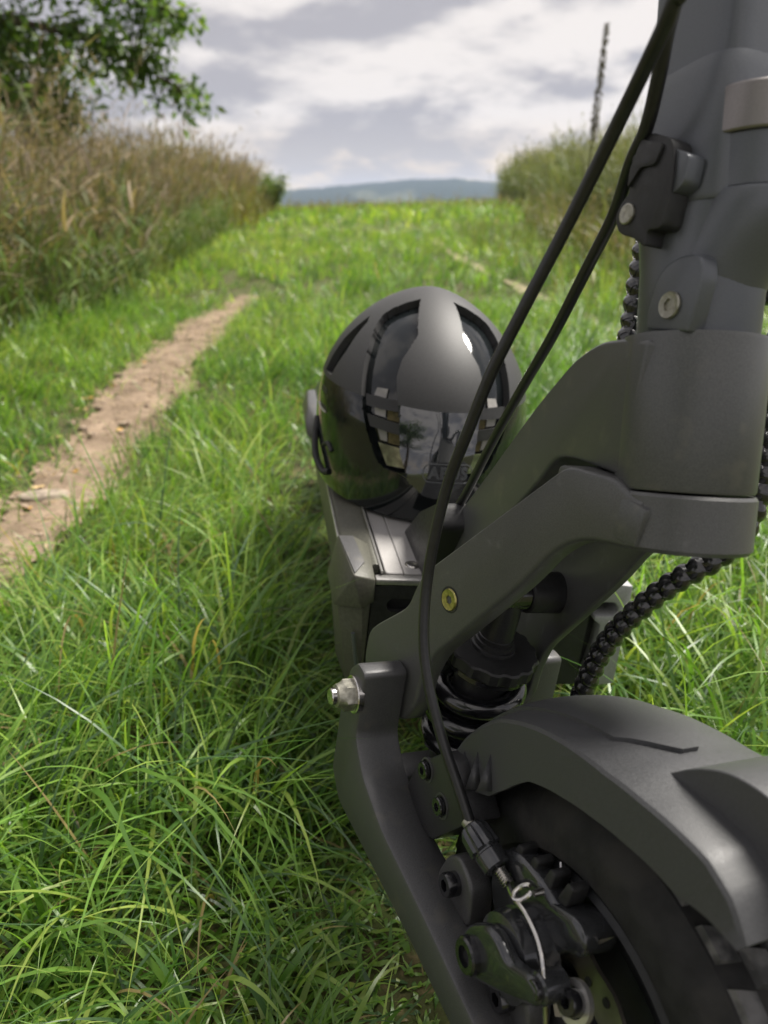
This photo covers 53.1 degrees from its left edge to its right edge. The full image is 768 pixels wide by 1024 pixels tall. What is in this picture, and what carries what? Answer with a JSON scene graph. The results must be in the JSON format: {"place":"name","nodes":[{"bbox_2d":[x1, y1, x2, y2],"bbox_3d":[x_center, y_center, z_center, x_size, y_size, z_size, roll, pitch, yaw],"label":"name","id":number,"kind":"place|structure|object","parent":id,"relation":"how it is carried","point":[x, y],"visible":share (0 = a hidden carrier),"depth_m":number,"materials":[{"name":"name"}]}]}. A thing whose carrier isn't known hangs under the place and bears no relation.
{"place":"outdoors","nodes":[
{"label":"outdoors","id":0,"kind":"place"},
{"bbox_2d":[0,0,657,189],"label":"sky","id":1,"kind":"structure","parent":0,"point":[343,92],"materials":[{"name":"grey"}]},
{"bbox_2d":[0,194,767,1023],"bbox_3d":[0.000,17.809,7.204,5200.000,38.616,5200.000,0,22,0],"label":"ground","id":2,"kind":"structure","parent":0,"point":[368,953],"depth_m":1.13,"materials":[{"name":"green plant"}]},
{"bbox_2d":[1,151,48,204],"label":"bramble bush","id":3,"kind":"object","parent":2,"relation":"on","point":[9,153],"visible":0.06,"depth_m":4.81,"materials":[{"name":"green plant"}]},
{"bbox_2d":[0,0,226,161],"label":"leafy tree","id":4,"kind":"object","parent":2,"relation":"on","point":[105,47],"visible":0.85,"depth_m":6.51,"materials":[{"name":"green plant"}]},
{"bbox_2d":[0,295,260,605],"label":"dirt path","id":5,"kind":"structure","parent":2,"relation":"on","point":[136,396],"depth_m":1.98,"materials":[{"name":"brown soil"}]},
{"bbox_2d":[16,489,70,501],"bbox_3d":[-0.671,-0.032,1.513,0.102,0.016,0.055,-5,22,-20],"label":"flat stone","id":6,"kind":"object","parent":5,"relation":"on","point":[42,495],"visible":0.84,"depth_m":1.50,"materials":[{"name":"beige stone"}]},
{"bbox_2d":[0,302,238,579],"bbox_3d":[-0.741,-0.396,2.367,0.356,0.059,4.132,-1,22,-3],"label":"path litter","id":7,"kind":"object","parent":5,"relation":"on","point":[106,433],"visible":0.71,"depth_m":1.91,"materials":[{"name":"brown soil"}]},
{"bbox_2d":[0,305,238,597],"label":"path pebbles","id":8,"kind":"object","parent":5,"relation":"on","point":[85,429],"visible":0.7,"depth_m":1.97,"materials":[{"name":"stone"}]},
{"bbox_2d":[0,14,276,348],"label":"dry weeds","id":9,"kind":"object","parent":2,"relation":"on","point":[101,219],"visible":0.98,"depth_m":4.62,"materials":[{"name":"plant"}]},
{"bbox_2d":[250,166,290,207],"bbox_3d":[-2.822,-7.976,18.907,1.095,0.994,1.009,-14,26,-31],"label":"shrub","id":10,"kind":"object","parent":2,"relation":"on","point":[271,183],"visible":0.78,"depth_m":18.84,"materials":[{"name":"green plant"}]},
{"bbox_2d":[429,239,619,330],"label":"bare track","id":11,"kind":"structure","parent":2,"relation":"on","point":[521,288],"depth_m":4.98,"materials":[{"name":"beige soil"}]},
{"bbox_2d":[302,0,767,1023],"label":"electric scooter","id":12,"kind":"object","parent":2,"relation":"on","point":[606,862],"visible":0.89,"depth_m":0.36,"materials":[{"name":"black plastic"}]},
{"bbox_2d":[312,286,526,520],"bbox_3d":[0.040,-0.137,0.830,0.229,0.206,0.325,2,21,-9],"label":"helmet","id":13,"kind":"object","parent":12,"relation":"on","point":[403,371],"visible":0.92,"depth_m":0.73,"materials":[{"name":"black plastic"}]},
{"bbox_2d":[578,22,609,256],"bbox_3d":[1.629,-2.848,5.967,0.089,1.644,0.080,0,22,0],"label":"tall weed","id":14,"kind":"object","parent":2,"relation":"on","point":[603,51],"visible":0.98,"depth_m":5.83,"materials":[{"name":"brown plant"}]},
{"bbox_2d":[449,74,765,316],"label":"tall field grass","id":15,"kind":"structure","parent":2,"relation":"on","point":[550,184],"depth_m":9.17,"materials":[{"name":"green plant"}]},
{"bbox_2d":[280,178,499,206],"bbox_3d":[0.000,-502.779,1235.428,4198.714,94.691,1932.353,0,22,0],"label":"hills","id":16,"kind":"structure","parent":0,"point":[420,188],"depth_m":1472.70,"materials":[{"name":"blue"}]},
{"bbox_2d":[270,188,520,213],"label":"crest seed grass","id":17,"kind":"structure","parent":0,"point":[382,205],"depth_m":21.25,"materials":[{"name":"green plant"}]}
]}

